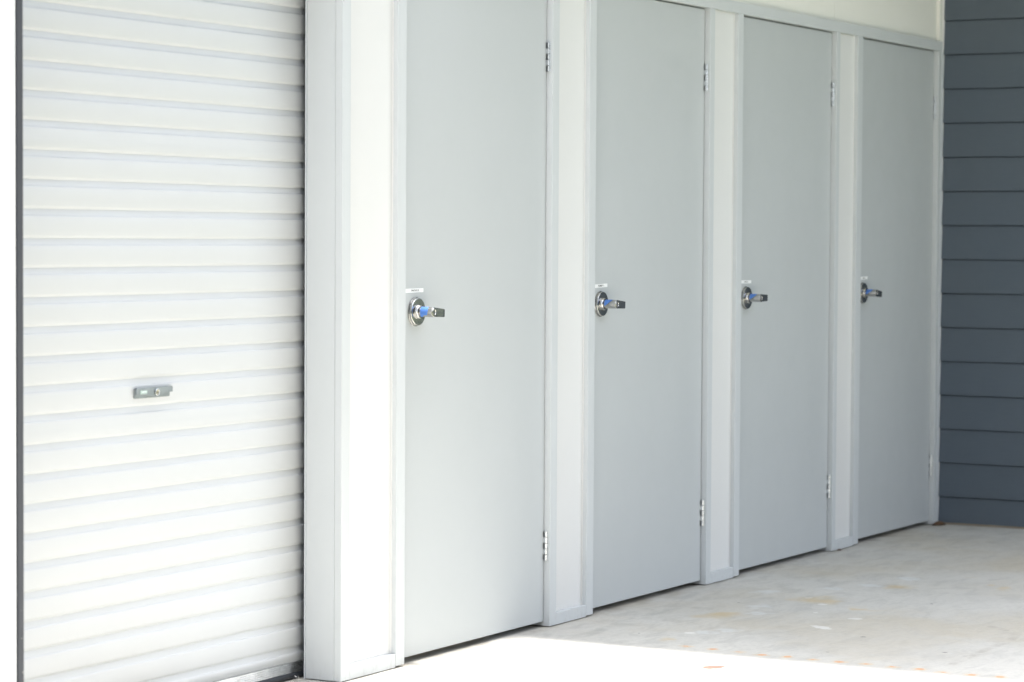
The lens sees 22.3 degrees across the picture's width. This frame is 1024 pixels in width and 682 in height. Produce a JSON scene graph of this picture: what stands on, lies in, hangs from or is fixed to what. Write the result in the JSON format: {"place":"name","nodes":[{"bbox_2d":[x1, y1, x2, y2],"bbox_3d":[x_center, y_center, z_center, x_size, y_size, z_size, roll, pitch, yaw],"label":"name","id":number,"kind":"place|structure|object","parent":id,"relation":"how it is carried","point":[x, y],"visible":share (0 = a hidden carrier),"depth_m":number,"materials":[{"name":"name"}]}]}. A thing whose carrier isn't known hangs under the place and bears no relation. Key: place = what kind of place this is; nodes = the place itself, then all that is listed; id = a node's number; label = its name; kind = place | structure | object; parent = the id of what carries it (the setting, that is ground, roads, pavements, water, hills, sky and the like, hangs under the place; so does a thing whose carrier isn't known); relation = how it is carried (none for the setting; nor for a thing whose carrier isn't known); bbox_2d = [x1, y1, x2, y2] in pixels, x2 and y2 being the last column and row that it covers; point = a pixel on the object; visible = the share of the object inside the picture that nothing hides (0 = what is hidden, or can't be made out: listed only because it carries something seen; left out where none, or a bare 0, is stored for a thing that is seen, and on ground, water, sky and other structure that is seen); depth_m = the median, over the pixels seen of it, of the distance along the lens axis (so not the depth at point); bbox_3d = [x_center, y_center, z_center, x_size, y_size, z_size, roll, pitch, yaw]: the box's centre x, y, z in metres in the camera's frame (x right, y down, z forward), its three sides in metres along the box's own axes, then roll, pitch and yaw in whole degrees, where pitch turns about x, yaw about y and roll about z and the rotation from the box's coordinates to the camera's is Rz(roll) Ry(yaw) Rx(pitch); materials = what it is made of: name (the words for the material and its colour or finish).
{"place":"outdoors","nodes":[
{"label":"outdoors","id":0,"kind":"place"},
{"bbox_2d":[282,523,1023,681],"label":"floor","id":1,"kind":"structure","parent":0,"point":[919,602],"depth_m":8.29,"materials":[{"name":"concrete"}]},
{"bbox_2d":[0,0,23,681],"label":"pier","id":2,"kind":"structure","parent":1,"relation":"on","point":[11,397],"depth_m":6.00,"materials":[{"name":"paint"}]},
{"bbox_2d":[304,0,942,681],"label":"partition wall","id":3,"kind":"structure","parent":1,"relation":"on","point":[354,426],"depth_m":8.30,"materials":[{"name":"paint"}]},
{"bbox_2d":[23,0,304,681],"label":"roller shutter","id":4,"kind":"object","parent":3,"relation":"attached to","point":[163,267],"visible":0.88,"depth_m":6.75,"materials":[{"name":"metal"}]},
{"bbox_2d":[404,0,550,656],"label":"door","id":5,"kind":"structure","parent":3,"relation":"attached to","point":[476,542],"depth_m":7.89,"materials":[{"name":"paint"}]},
{"bbox_2d":[593,0,707,607],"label":"door","id":6,"kind":"structure","parent":3,"relation":"attached to","point":[651,88],"depth_m":8.91,"materials":[{"name":"paint"}]},
{"bbox_2d":[739,17,834,569],"bbox_3d":[1.056,-0.184,9.926,0.101,2.040,0.889,2,3,29],"label":"door","id":7,"kind":"structure","parent":3,"relation":"attached to","point":[788,98],"depth_m":9.93,"materials":[{"name":"paint"}]},
{"bbox_2d":[858,39,936,538],"bbox_3d":[1.627,-0.221,10.937,0.101,2.040,0.874,2,3,29],"label":"door","id":8,"kind":"structure","parent":3,"relation":"attached to","point":[895,457],"depth_m":10.95,"materials":[{"name":"paint"}]},
{"bbox_2d":[936,0,1023,528],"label":"weatherboard wall","id":9,"kind":"structure","parent":1,"relation":"on","point":[980,445],"depth_m":11.27,"materials":[{"name":"painted wood"}]},
{"bbox_2d":[933,521,945,524],"bbox_3d":[1.862,0.793,11.331,0.068,0.018,0.033,0,2,-19],"label":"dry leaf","id":10,"kind":"object","parent":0,"point":[939,523],"visible":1,"depth_m":11.32,"materials":[{"name":"brown plant"}]}
]}

